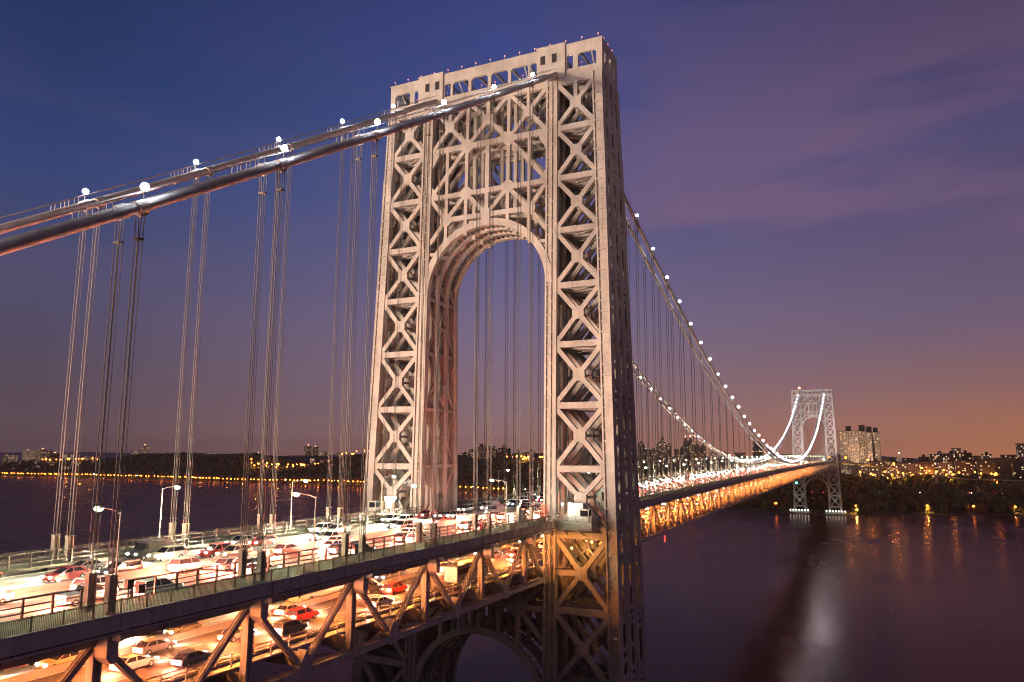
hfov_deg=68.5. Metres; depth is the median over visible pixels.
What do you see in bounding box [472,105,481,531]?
suspender
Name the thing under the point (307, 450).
apartment block
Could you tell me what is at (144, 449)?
apartment block
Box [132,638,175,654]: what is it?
car
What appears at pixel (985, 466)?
terrace block
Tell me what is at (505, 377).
suspender
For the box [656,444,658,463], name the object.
apartment block
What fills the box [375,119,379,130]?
cable lamp
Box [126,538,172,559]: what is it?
van
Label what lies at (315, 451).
apartment block
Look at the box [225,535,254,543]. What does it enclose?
car
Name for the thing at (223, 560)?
car
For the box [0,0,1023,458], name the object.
sky
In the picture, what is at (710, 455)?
apartment block
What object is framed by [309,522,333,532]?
car
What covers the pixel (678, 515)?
railing
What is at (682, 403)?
suspender
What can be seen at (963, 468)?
terrace block
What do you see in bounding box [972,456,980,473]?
terrace block
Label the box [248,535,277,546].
car
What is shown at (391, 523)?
car
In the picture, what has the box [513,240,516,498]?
suspender
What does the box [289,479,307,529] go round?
street lamp
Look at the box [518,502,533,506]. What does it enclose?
pickup
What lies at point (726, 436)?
suspender
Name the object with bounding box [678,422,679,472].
suspender
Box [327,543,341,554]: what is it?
car
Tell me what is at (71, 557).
guard rail
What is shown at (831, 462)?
bridge span
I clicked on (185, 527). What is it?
suspender
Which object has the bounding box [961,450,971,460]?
terrace block
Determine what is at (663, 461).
apartment block
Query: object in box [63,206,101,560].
suspender
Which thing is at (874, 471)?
terrace block
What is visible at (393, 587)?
car
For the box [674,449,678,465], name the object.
apartment block
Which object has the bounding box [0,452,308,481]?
hill woodland
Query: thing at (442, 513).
car
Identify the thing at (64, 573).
car
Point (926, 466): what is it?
terrace block
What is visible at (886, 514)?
shore rocks
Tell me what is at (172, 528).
suspender
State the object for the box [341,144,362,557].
suspender
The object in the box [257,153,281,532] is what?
suspender
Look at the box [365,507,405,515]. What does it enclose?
tower platform
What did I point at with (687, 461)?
apartment block
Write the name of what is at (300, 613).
car
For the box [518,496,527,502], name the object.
car
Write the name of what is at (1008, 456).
terrace block
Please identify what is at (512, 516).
van
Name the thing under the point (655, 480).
street lamp
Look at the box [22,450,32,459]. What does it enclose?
apartment block
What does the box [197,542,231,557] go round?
car
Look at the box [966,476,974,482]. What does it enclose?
tree
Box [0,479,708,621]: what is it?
road
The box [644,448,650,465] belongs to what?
apartment block
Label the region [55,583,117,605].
car
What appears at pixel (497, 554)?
car
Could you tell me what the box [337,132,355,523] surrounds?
suspender
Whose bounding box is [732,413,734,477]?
suspender
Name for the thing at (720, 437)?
suspender
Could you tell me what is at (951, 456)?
terrace block
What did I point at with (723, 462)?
apartment block
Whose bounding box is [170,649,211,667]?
car
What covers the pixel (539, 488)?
suspender
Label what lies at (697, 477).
suspender
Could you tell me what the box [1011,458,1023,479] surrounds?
terrace block
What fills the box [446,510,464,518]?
car
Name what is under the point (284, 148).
cable lamp
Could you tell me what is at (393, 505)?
suspender
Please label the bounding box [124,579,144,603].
control cabinet
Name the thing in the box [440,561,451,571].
pickup
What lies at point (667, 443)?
suspender
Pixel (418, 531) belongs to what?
suspender
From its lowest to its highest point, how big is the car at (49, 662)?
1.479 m
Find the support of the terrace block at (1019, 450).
on the shore terrain
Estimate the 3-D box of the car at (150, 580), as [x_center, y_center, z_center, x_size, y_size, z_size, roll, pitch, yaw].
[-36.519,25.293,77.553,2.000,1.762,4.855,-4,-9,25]
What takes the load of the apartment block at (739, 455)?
on the shore terrain
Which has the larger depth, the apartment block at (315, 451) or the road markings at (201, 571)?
the apartment block at (315, 451)
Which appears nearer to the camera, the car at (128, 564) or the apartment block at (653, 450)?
the car at (128, 564)
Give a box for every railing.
[143,559,534,681]
[599,487,756,544]
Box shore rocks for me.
[728,507,1023,515]
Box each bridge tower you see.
[351,32,647,681]
[790,387,846,513]
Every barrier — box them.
[0,460,825,597]
[0,495,699,681]
[541,504,547,519]
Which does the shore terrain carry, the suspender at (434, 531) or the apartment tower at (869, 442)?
the apartment tower at (869, 442)
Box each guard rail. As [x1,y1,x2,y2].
[0,506,421,569]
[0,512,534,619]
[466,461,803,504]
[639,461,822,495]
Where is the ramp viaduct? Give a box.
[833,462,1023,482]
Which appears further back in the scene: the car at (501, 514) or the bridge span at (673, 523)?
the bridge span at (673, 523)
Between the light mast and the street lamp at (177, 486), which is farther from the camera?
the light mast
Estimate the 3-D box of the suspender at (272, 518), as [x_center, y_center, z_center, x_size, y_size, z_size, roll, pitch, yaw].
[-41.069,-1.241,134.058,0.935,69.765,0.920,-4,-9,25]
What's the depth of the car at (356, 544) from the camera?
106.10 m
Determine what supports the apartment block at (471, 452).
on the shore terrain
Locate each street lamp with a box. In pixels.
[94,505,120,573]
[159,485,179,536]
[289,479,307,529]
[293,492,316,567]
[380,475,395,517]
[411,484,430,540]
[489,479,506,527]
[645,467,655,494]
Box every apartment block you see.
[1,453,10,462]
[7,454,17,461]
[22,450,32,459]
[33,450,51,461]
[51,453,59,460]
[63,454,73,460]
[85,455,99,460]
[140,445,148,453]
[304,446,311,455]
[312,447,318,455]
[318,451,329,455]
[337,452,343,457]
[460,452,468,457]
[469,449,477,457]
[476,444,485,457]
[484,446,495,458]
[498,448,504,457]
[505,448,510,457]
[511,453,516,458]
[522,453,528,458]
[638,441,644,462]
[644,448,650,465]
[651,448,655,464]
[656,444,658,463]
[659,437,665,464]
[666,443,671,464]
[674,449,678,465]
[680,446,682,464]
[683,436,689,465]
[688,438,693,464]
[694,444,700,466]
[700,444,706,465]
[709,453,718,468]
[722,451,729,467]
[734,453,745,466]
[752,441,763,464]
[780,454,792,460]
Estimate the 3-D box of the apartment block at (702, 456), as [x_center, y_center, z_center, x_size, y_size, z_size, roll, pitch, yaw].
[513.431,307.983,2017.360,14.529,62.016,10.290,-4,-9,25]
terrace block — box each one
[869,459,881,476]
[881,459,890,476]
[884,458,896,461]
[890,459,918,477]
[903,458,913,461]
[915,461,935,476]
[918,454,929,460]
[929,454,943,473]
[937,461,952,475]
[943,451,959,474]
[951,448,961,460]
[954,461,972,475]
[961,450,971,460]
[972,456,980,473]
[976,459,993,478]
[981,452,991,458]
[993,458,1014,474]
[1000,455,1016,460]
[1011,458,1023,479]
[1015,443,1023,460]
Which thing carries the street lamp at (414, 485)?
on the bridge span at (95, 641)
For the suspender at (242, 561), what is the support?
hanging from the cable at (640, 248)
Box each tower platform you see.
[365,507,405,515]
[546,515,598,593]
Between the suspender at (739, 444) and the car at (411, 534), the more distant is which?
the suspender at (739, 444)
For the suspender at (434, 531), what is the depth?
119.70 m
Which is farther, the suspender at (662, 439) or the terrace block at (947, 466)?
the terrace block at (947, 466)
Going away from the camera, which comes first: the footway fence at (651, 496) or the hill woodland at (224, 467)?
the footway fence at (651, 496)
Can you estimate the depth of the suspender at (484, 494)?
204.71 m
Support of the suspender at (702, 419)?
hanging from the cable at (70, 228)
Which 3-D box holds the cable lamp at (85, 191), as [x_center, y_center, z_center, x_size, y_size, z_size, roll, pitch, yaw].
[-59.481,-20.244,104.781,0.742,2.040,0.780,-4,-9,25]
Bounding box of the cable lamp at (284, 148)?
[281,145,287,158]
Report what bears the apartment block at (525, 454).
on the shore terrain
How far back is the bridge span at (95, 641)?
89.81 m
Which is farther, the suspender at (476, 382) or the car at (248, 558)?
the suspender at (476, 382)
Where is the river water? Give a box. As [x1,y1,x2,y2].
[0,476,1023,681]
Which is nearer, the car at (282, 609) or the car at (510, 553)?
the car at (282, 609)
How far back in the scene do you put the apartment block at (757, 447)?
1860.20 m
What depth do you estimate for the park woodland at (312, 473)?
1879.71 m
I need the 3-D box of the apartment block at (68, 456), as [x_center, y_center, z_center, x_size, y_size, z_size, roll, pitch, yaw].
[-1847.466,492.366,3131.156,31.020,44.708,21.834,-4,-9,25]
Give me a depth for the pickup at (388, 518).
155.09 m
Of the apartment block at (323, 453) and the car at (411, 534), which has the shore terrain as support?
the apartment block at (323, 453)
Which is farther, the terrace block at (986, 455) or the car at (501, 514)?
the terrace block at (986, 455)
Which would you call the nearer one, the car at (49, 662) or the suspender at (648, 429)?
the car at (49, 662)
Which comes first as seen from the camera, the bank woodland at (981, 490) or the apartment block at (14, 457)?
the bank woodland at (981, 490)
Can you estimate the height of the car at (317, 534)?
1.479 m
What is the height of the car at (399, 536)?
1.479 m
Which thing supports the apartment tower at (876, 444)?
on the shore terrain
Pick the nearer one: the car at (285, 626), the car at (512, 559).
the car at (285, 626)
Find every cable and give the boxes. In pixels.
[0,68,832,463]
[0,72,831,463]
[0,91,812,463]
[0,98,810,462]
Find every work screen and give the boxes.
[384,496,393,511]
[568,503,582,520]
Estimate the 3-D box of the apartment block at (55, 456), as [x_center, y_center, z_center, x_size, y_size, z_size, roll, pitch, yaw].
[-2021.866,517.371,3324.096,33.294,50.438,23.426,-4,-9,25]
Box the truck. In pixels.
[444,558,487,582]
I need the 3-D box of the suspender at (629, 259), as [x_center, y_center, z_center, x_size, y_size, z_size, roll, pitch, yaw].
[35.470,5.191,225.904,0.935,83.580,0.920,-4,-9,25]
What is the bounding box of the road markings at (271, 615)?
[26,494,735,681]
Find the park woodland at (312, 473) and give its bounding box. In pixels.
[251,454,648,491]
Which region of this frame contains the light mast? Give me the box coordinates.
[897,452,901,461]
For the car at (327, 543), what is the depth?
112.26 m
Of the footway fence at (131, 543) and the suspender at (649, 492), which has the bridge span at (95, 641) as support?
the footway fence at (131, 543)
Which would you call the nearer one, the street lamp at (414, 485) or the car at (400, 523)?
the street lamp at (414, 485)
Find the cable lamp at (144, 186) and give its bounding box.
[140,182,148,199]
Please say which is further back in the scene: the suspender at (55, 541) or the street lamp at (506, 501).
the street lamp at (506, 501)
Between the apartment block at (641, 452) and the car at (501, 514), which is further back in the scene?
the apartment block at (641, 452)
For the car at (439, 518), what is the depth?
153.93 m
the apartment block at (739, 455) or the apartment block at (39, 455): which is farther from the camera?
the apartment block at (39, 455)
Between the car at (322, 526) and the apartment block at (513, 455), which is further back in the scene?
the apartment block at (513, 455)
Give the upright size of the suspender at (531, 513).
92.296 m
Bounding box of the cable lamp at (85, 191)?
[82,189,88,199]
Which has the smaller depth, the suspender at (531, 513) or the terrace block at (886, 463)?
the suspender at (531, 513)
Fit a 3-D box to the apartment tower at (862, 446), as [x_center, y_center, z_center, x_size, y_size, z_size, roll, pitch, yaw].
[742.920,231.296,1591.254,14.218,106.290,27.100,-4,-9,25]
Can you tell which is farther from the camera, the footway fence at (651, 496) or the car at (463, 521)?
the footway fence at (651, 496)
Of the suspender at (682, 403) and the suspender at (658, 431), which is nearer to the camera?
the suspender at (682, 403)
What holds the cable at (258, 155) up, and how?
attached to the bridge tower at (565, 142)
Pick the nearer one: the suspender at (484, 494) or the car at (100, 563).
the car at (100, 563)
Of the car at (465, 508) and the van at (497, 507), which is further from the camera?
the car at (465, 508)
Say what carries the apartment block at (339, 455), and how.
on the shore terrain
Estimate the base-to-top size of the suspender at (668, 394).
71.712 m
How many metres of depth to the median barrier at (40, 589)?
90.85 m
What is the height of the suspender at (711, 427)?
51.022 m
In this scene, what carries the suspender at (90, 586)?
hanging from the cable at (640, 248)
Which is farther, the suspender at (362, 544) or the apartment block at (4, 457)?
the apartment block at (4, 457)
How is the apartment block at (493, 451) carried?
on the shore terrain
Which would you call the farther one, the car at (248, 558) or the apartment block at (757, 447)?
the apartment block at (757, 447)
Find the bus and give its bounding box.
[289,585,343,601]
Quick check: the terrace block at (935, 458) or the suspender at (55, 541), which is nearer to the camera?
the suspender at (55, 541)
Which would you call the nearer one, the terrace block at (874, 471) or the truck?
the truck
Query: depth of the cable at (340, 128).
154.15 m
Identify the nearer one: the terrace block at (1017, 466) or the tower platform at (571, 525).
the tower platform at (571, 525)
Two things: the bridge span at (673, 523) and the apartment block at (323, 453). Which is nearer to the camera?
the bridge span at (673, 523)
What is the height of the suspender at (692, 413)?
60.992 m
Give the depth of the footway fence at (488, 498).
232.59 m
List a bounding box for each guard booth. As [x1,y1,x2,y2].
[368,501,380,511]
[579,509,592,521]
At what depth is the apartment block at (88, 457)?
2911.83 m
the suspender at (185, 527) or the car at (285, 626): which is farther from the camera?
the suspender at (185, 527)
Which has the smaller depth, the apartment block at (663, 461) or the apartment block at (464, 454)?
the apartment block at (663, 461)
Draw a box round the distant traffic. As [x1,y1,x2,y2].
[511,460,816,551]
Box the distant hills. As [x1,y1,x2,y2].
[0,452,917,461]
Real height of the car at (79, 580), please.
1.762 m
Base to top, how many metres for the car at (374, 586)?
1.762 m
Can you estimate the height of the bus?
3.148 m
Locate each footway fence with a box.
[0,509,389,563]
[0,515,551,638]
[457,463,775,504]
[600,461,828,509]
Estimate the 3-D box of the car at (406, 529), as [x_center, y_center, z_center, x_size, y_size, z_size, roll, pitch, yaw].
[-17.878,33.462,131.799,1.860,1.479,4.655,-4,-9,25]
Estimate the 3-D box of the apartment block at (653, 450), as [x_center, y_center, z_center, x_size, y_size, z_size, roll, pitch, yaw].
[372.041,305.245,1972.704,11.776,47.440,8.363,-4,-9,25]
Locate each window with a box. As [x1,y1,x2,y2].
[369,502,379,507]
[580,510,590,515]
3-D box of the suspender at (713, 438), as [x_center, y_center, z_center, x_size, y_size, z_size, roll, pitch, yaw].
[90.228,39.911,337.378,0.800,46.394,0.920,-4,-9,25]
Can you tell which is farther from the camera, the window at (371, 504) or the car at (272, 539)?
the window at (371, 504)
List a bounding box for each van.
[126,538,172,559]
[456,513,478,525]
[481,500,498,510]
[485,504,503,513]
[507,512,526,523]
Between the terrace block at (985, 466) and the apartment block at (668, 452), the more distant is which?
the apartment block at (668, 452)
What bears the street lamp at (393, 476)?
on the bridge span at (95, 641)
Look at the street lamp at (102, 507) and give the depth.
68.71 m
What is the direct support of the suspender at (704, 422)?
hanging from the cable at (640, 248)
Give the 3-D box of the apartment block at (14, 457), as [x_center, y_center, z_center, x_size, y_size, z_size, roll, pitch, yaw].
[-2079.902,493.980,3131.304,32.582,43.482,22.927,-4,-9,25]
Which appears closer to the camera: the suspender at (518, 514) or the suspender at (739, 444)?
the suspender at (518, 514)
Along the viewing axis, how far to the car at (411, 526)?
137.36 m
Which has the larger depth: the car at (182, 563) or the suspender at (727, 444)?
the suspender at (727, 444)
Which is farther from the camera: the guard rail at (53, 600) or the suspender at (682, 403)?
the suspender at (682, 403)
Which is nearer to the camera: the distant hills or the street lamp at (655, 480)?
the street lamp at (655, 480)
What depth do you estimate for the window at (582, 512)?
151.52 m
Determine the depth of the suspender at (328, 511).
151.37 m
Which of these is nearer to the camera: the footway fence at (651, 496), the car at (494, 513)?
the car at (494, 513)
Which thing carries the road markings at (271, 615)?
on the road at (208, 642)
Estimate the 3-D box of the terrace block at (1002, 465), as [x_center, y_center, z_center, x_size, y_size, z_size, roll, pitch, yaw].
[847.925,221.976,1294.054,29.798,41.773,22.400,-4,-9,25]
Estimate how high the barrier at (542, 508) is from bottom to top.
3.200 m
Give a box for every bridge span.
[0,512,560,681]
[457,462,828,558]
[813,460,835,468]
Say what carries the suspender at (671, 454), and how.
hanging from the cable at (340, 128)
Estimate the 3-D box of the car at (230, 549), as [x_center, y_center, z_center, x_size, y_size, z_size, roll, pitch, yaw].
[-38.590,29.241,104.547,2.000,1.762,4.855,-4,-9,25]
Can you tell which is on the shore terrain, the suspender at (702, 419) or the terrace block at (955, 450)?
the terrace block at (955, 450)
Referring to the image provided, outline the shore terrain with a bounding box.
[0,454,1023,515]
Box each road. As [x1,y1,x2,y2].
[0,477,787,681]
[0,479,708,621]
[36,474,534,491]
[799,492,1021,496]
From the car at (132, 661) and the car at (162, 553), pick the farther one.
the car at (162, 553)
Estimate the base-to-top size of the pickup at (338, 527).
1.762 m
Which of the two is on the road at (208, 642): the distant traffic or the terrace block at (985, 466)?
the distant traffic
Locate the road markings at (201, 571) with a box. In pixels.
[0,500,533,617]
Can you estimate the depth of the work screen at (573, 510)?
155.14 m
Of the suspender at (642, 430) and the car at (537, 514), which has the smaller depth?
the car at (537, 514)
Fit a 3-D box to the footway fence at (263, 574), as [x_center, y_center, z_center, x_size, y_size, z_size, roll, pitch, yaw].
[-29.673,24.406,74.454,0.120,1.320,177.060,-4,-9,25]
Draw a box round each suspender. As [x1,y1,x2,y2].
[49,209,88,559]
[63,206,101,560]
[82,218,124,609]
[103,212,145,612]
[168,178,198,538]
[181,174,211,545]
[237,175,266,578]
[256,169,284,580]
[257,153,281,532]
[269,151,292,533]
[326,138,343,521]
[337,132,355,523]
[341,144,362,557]
[358,139,378,559]
[382,120,395,515]
[391,117,405,513]
[416,121,430,542]
[431,117,444,543]
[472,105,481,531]
[474,170,480,503]
[483,250,488,501]
[486,100,494,532]
[504,252,507,499]
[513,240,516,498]
[516,90,521,522]
[529,85,533,523]
[530,244,531,495]
[538,236,540,495]
[586,219,591,482]
[626,225,630,318]
[635,223,642,496]
[636,376,638,481]
[641,383,643,479]
[643,257,650,494]
[647,383,649,479]
[651,256,658,493]
[652,410,654,478]
[657,285,664,491]
[657,395,659,475]
[661,405,663,474]
[665,284,672,489]
[667,425,668,474]
[670,309,677,489]
[670,417,671,476]
[678,314,684,487]
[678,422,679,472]
[683,332,688,486]
[690,332,695,485]
[693,350,698,484]
[700,350,705,482]
[703,376,707,482]
[709,366,713,481]
[711,381,715,480]
[717,380,721,479]
[719,396,722,479]
[725,397,728,478]
[726,406,729,477]
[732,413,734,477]
[738,416,740,475]
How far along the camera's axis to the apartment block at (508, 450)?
2151.82 m
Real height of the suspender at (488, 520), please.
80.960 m
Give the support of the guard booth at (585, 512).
on the tower platform at (571, 525)
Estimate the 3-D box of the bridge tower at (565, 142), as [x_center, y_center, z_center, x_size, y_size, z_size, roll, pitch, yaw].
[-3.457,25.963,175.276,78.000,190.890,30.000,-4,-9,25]
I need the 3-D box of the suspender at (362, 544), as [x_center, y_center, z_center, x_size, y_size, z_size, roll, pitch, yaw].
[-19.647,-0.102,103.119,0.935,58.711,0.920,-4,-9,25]
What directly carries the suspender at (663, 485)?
hanging from the cable at (640, 248)
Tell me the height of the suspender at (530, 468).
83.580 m
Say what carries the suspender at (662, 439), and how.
hanging from the cable at (340, 128)
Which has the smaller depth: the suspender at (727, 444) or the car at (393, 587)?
the car at (393, 587)
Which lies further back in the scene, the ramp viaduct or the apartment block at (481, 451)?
the apartment block at (481, 451)
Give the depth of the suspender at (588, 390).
190.87 m
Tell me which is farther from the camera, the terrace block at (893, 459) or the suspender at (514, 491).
the terrace block at (893, 459)
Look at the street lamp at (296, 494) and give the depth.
92.55 m
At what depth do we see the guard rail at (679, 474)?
226.54 m
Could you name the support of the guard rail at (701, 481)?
on the bridge span at (673, 523)
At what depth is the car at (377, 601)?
113.17 m
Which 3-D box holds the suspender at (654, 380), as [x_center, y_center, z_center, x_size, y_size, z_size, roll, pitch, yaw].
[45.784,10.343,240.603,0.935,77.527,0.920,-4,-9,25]
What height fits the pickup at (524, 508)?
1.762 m
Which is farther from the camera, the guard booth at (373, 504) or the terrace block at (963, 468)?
the terrace block at (963, 468)
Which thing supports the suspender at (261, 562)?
hanging from the cable at (70, 228)
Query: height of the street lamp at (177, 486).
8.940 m
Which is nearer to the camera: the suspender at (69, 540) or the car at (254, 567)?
the car at (254, 567)
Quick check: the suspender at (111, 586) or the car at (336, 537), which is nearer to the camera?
the suspender at (111, 586)
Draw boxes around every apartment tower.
[838,426,860,473]
[858,425,867,473]
[866,426,872,474]
[871,428,880,460]
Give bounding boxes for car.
[35,651,80,667]
[41,565,89,581]
[70,575,123,589]
[71,558,105,570]
[96,559,143,574]
[109,653,157,671]
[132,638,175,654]
[133,577,183,595]
[147,545,186,561]
[162,621,201,634]
[167,556,209,573]
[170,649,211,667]
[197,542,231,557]
[211,557,234,570]
[216,543,252,556]
[217,627,255,642]
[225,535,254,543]
[231,556,271,571]
[247,562,279,573]
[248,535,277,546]
[272,543,303,554]
[272,618,307,636]
[274,603,305,615]
[285,606,319,621]
[306,530,325,540]
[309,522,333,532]
[321,540,341,550]
[325,535,351,541]
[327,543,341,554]
[349,542,374,553]
[367,581,382,593]
[370,596,393,607]
[375,571,398,580]
[382,581,407,594]
[385,520,397,527]
[391,520,413,528]
[392,532,407,541]
[395,514,414,521]
[398,527,415,532]
[405,524,424,529]
[405,532,428,542]
[431,516,448,522]
[434,511,449,516]
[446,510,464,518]
[457,504,473,512]
[459,520,471,529]
[471,523,485,529]
[489,511,500,517]
[494,551,501,558]
[496,512,505,519]
[506,549,516,557]
[507,499,518,506]
[510,555,520,562]
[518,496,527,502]
[534,511,540,518]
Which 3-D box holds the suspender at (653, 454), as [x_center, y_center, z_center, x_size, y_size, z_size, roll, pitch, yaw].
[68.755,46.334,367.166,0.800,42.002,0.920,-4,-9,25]
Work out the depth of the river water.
525.65 m
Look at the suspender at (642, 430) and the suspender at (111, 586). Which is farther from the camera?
the suspender at (642, 430)
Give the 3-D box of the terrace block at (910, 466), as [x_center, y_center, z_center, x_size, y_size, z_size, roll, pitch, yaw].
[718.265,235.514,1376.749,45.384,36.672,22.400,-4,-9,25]
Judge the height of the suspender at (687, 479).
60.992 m
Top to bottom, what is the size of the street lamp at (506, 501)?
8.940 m
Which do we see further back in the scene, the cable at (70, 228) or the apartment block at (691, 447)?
the apartment block at (691, 447)
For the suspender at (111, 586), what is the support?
hanging from the cable at (70, 228)
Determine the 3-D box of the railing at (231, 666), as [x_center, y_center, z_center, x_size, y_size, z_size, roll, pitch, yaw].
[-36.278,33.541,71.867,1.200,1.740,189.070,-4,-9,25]
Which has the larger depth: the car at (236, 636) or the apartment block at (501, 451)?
the apartment block at (501, 451)
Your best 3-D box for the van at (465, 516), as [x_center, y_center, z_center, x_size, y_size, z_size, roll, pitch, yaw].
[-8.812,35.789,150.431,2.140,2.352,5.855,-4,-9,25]
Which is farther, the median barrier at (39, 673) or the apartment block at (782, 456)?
the apartment block at (782, 456)
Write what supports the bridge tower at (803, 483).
on the shore terrain
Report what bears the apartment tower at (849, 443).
on the shore terrain
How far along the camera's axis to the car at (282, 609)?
106.78 m
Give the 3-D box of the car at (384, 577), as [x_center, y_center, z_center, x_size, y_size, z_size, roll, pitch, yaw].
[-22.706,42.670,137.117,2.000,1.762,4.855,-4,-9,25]
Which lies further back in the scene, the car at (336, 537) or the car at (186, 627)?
the car at (336, 537)
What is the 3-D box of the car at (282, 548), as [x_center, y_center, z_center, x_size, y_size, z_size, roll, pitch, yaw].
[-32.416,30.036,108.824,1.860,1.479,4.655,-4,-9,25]
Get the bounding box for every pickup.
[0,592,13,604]
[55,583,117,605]
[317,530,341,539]
[324,524,350,532]
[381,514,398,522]
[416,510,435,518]
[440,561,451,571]
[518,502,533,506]
[521,505,528,511]
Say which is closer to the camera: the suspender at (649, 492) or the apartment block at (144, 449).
the suspender at (649, 492)
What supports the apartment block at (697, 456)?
on the shore terrain
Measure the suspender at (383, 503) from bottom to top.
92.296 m
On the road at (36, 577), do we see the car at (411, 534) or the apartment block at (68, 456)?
the car at (411, 534)
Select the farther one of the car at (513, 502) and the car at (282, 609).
the car at (513, 502)
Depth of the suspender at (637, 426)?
333.91 m
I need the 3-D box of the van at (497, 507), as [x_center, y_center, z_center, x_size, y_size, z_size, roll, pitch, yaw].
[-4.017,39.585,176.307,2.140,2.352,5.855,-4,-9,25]
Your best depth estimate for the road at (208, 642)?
95.49 m
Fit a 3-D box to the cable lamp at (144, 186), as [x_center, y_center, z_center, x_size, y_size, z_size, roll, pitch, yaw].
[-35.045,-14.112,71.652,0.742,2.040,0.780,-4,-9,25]
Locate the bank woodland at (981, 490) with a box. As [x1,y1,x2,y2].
[638,466,1023,513]
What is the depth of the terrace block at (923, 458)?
1487.47 m
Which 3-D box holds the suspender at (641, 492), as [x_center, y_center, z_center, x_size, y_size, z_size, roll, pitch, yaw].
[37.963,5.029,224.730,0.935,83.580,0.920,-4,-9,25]
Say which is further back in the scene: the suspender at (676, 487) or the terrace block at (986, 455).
the terrace block at (986, 455)
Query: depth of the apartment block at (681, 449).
2088.07 m
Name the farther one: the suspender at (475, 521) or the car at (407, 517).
the car at (407, 517)
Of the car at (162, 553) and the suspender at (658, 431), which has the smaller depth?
the car at (162, 553)
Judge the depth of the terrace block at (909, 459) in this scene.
1470.88 m
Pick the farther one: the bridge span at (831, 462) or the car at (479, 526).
the bridge span at (831, 462)
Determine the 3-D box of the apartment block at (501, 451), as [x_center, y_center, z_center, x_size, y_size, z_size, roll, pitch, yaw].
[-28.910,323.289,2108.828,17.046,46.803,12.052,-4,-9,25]
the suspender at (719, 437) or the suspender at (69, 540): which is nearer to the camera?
the suspender at (69, 540)
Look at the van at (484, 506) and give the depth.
186.93 m

